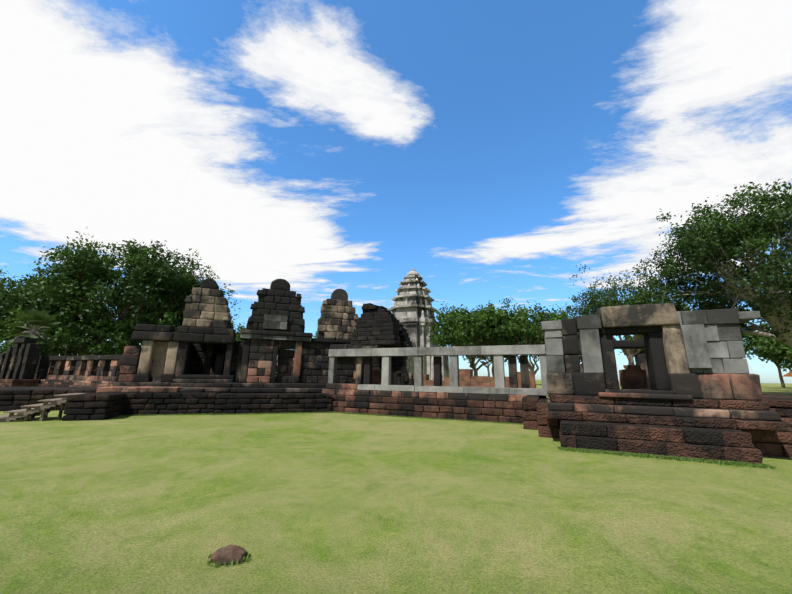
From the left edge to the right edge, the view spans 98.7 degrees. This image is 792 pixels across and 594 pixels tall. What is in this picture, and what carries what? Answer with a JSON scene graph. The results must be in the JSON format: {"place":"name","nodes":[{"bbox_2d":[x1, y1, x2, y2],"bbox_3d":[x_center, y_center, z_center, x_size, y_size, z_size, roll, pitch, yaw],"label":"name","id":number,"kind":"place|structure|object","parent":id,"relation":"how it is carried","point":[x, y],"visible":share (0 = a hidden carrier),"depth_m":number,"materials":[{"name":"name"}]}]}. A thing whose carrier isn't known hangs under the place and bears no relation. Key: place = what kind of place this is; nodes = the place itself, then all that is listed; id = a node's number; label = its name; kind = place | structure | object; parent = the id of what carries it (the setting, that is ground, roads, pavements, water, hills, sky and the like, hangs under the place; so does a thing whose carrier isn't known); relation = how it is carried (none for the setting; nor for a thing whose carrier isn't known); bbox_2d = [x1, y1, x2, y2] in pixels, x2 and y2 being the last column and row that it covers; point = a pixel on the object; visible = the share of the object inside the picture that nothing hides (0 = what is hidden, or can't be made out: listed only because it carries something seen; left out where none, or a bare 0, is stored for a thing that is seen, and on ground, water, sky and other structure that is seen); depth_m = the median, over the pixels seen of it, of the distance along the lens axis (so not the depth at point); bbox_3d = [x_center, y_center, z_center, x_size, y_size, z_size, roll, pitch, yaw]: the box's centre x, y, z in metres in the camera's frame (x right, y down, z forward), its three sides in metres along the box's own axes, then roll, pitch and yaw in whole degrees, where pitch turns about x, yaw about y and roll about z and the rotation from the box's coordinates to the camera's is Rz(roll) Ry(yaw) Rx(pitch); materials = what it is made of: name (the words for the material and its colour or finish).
{"place":"outdoors","nodes":[
{"label":"outdoors","id":0,"kind":"place"},
{"bbox_2d":[240,289,347,341],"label":"stone temple ruins","id":1,"kind":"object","parent":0,"point":[277,322],"visible":0.88,"depth_m":18.00,"materials":[{"name":"grey stone"}]},
{"bbox_2d":[350,303,412,347],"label":"stone tower","id":2,"kind":"structure","parent":0,"point":[380,325],"depth_m":17.42,"materials":[{"name":"grey stone"}]},
{"bbox_2d":[0,380,791,593],"bbox_3d":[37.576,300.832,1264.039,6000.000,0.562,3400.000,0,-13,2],"label":"lawn","id":3,"kind":"structure","parent":0,"point":[320,503],"depth_m":4.36,"materials":[{"name":"green plant"}]},
{"bbox_2d":[0,266,13,291],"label":"tree","id":4,"kind":"object","parent":3,"relation":"on","point":[3,275],"depth_m":61.29,"materials":[{"name":"green plant"}]},
{"bbox_2d":[0,307,59,346],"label":"sugar palm","id":5,"kind":"object","parent":3,"relation":"on","point":[37,317],"depth_m":30.72,"materials":[{"name":"green plant"}]},
{"bbox_2d":[0,393,83,421],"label":"wooden stairs","id":6,"kind":"structure","parent":3,"relation":"on","point":[45,408],"depth_m":11.87,"materials":[{"name":"brown wood"}]},
{"bbox_2d":[0,274,119,351],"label":"tree","id":7,"kind":"object","parent":3,"relation":"on","point":[7,298],"depth_m":42.38,"materials":[{"name":"green plant"}]},
{"bbox_2d":[0,336,122,378],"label":"stone ruins","id":8,"kind":"object","parent":3,"relation":"on","point":[21,359],"visible":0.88,"depth_m":27.64,"materials":[{"name":"stone"}]},
{"bbox_2d":[0,304,123,356],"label":"tree","id":9,"kind":"object","parent":3,"relation":"on","point":[70,337],"depth_m":39.57,"materials":[{"name":"green plant"}]},
{"bbox_2d":[9,231,240,339],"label":"tree","id":10,"kind":"object","parent":3,"relation":"on","point":[146,269],"depth_m":42.04,"materials":[{"name":"green plant"}]},
{"bbox_2d":[79,304,183,355],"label":"tree","id":11,"kind":"object","parent":3,"relation":"on","point":[119,341],"depth_m":40.79,"materials":[{"name":"green plant"}]},
{"bbox_2d":[0,386,331,420],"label":"stone platform","id":12,"kind":"structure","parent":3,"relation":"on","point":[90,403],"depth_m":14.78,"materials":[{"name":"stone"}]},
{"bbox_2d":[0,379,107,386],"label":"stone platform","id":13,"kind":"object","parent":12,"relation":"on","point":[20,382],"visible":0.31,"depth_m":26.36,"materials":[{"name":"brown stone"}]},
{"bbox_2d":[40,360,160,386],"bbox_3d":[-24.664,6.181,27.950,18.810,1.960,3.860,-5,-14,23],"label":"stone balustrade","id":14,"kind":"object","parent":12,"relation":"on","point":[86,372],"visible":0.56,"depth_m":25.80,"materials":[{"name":"brown stone"}]},
{"bbox_2d":[96,339,302,392],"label":"stone temple ruins","id":15,"kind":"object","parent":12,"relation":"on","point":[260,361],"visible":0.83,"depth_m":17.40,"materials":[{"name":"stone"}]},
{"bbox_2d":[112,278,358,392],"bbox_3d":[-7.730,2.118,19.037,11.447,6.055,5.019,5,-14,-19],"label":"stone temple ruins","id":16,"kind":"object","parent":12,"relation":"on","point":[200,348],"visible":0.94,"depth_m":17.53,"materials":[{"name":"stone"}]},
{"bbox_2d":[114,296,238,328],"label":"tree","id":17,"kind":"object","parent":3,"relation":"on","point":[135,310],"depth_m":60.53,"materials":[{"name":"green plant"}]},
{"bbox_2d":[209,544,246,564],"bbox_3d":[-1.567,2.407,3.201,0.326,0.112,0.251,0,-13,2],"label":"lawn stone","id":18,"kind":"object","parent":3,"relation":"on","point":[229,553],"visible":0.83,"depth_m":3.14,"materials":[{"name":"stone"}]},
{"bbox_2d":[232,321,246,340],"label":"tree","id":19,"kind":"object","parent":3,"relation":"on","point":[238,336],"visible":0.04,"depth_m":47.05,"materials":[{"name":"green plant"}]},
{"bbox_2d":[388,268,448,379],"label":"temple tower","id":20,"kind":"structure","parent":3,"relation":"on","point":[412,309],"depth_m":57.37,"materials":[{"name":"grey stone"}]},
{"bbox_2d":[331,395,523,423],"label":"stone wall","id":21,"kind":"structure","parent":3,"relation":"on","point":[495,411],"depth_m":14.48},
{"bbox_2d":[322,383,526,401],"bbox_3d":[1.427,4.615,16.814,9.609,0.562,3.717,-5,-14,23],"label":"stone ledge","id":22,"kind":"object","parent":21,"relation":"on","point":[341,388],"visible":0.83,"depth_m":15.10,"materials":[{"name":"stone"}]},
{"bbox_2d":[328,345,547,395],"bbox_3d":[1.400,3.293,15.483,10.374,1.967,0.685,-5,-14,23],"label":"gallery concrete frame","id":23,"kind":"object","parent":22,"relation":"on","point":[498,353],"visible":0.83,"depth_m":14.87,"materials":[{"name":"grey concrete"}]},
{"bbox_2d":[330,344,546,398],"bbox_3d":[1.871,3.610,17.034,10.215,2.417,3.411,-5,-14,23],"label":"gallery","id":24,"kind":"object","parent":3,"relation":"on","point":[365,366],"depth_m":16.57,"materials":[{"name":"stone"}]},
{"bbox_2d":[394,373,412,384],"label":"ruins","id":25,"kind":"object","parent":24,"relation":"on","point":[404,378],"visible":1,"depth_m":16.95,"materials":[{"name":"stone"}]},
{"bbox_2d":[426,298,529,375],"bbox_3d":[9.660,5.689,40.993,11.984,11.810,12.937,0,-13,2],"label":"tree","id":26,"kind":"object","parent":3,"relation":"on","point":[456,319],"depth_m":39.16,"materials":[{"name":"green plant"}]},
{"bbox_2d":[462,343,510,376],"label":"belt tree","id":27,"kind":"object","parent":3,"relation":"on","point":[478,356],"depth_m":108.06,"materials":[{"name":"green plant"}]},
{"bbox_2d":[448,300,533,376],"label":"belt tree","id":28,"kind":"object","parent":3,"relation":"on","point":[490,305],"depth_m":77.41,"materials":[{"name":"green plant"}]},
{"bbox_2d":[469,300,586,373],"bbox_3d":[14.741,5.946,39.589,13.701,10.813,14.694,0,-13,2],"label":"tree","id":29,"kind":"object","parent":3,"relation":"on","point":[534,330],"depth_m":37.62,"materials":[{"name":"green plant"}]},
{"bbox_2d":[618,335,644,355],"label":"belt tree","id":30,"kind":"object","parent":3,"relation":"on","point":[642,351],"visible":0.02,"depth_m":77.89,"materials":[{"name":"green plant"}]},
{"bbox_2d":[552,256,711,364],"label":"tree","id":31,"kind":"object","parent":3,"relation":"on","point":[595,303],"depth_m":44.27,"materials":[{"name":"green plant"}]},
{"bbox_2d":[522,394,791,463],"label":"stone base","id":32,"kind":"object","parent":3,"relation":"on","point":[742,440],"visible":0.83,"depth_m":8.10,"materials":[{"name":"brown stone"}]},
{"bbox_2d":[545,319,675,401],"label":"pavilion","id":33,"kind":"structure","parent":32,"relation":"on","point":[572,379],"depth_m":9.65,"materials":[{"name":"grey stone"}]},
{"bbox_2d":[547,373,781,420],"bbox_3d":[7.442,3.023,10.961,4.787,1.063,5.329,-5,-14,23],"label":"stone base","id":34,"kind":"object","parent":32,"relation":"on","point":[687,386],"visible":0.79,"depth_m":8.46,"materials":[{"name":"brown stone"}]},
{"bbox_2d":[580,303,689,373],"bbox_3d":[6.845,1.791,10.712,1.915,2.480,3.925,0,-13,2],"label":"stone door frame","id":35,"kind":"object","parent":34,"relation":"on","point":[645,315],"visible":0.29,"depth_m":9.17,"materials":[{"name":"beige stone"}]},
{"bbox_2d":[623,179,791,348],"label":"tree","id":36,"kind":"object","parent":3,"relation":"on","point":[762,235],"depth_m":37.85,"materials":[{"name":"green plant"}]},
{"bbox_2d":[741,323,785,387],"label":"belt tree","id":37,"kind":"object","parent":3,"relation":"on","point":[748,342],"depth_m":96.46,"materials":[{"name":"green plant"}]},
{"bbox_2d":[748,296,791,331],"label":"tree","id":38,"kind":"object","parent":3,"relation":"on","point":[763,319],"visible":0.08,"depth_m":57.49,"materials":[{"name":"green plant"}]},
{"bbox_2d":[750,337,791,371],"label":"belt tree","id":39,"kind":"object","parent":3,"relation":"on","point":[770,349],"depth_m":71.80,"materials":[{"name":"green plant"}]},
{"bbox_2d":[0,0,791,383],"label":"sky","id":40,"kind":"structure","parent":0,"point":[492,150],"materials":[{"name":"blue"}]},
{"bbox_2d":[541,308,760,373],"bbox_3d":[7.071,1.372,9.788,5.255,1.630,3.095,0,-13,2],"label":"grey pavilion restored","id":41,"kind":"object","parent":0,"point":[712,342],"visible":0.85,"depth_m":8.75,"materials":[{"name":"grey stone"}]},
{"bbox_2d":[781,371,791,376],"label":"roof","id":42,"kind":"structure","parent":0,"point":[789,374],"depth_m":81.58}
]}

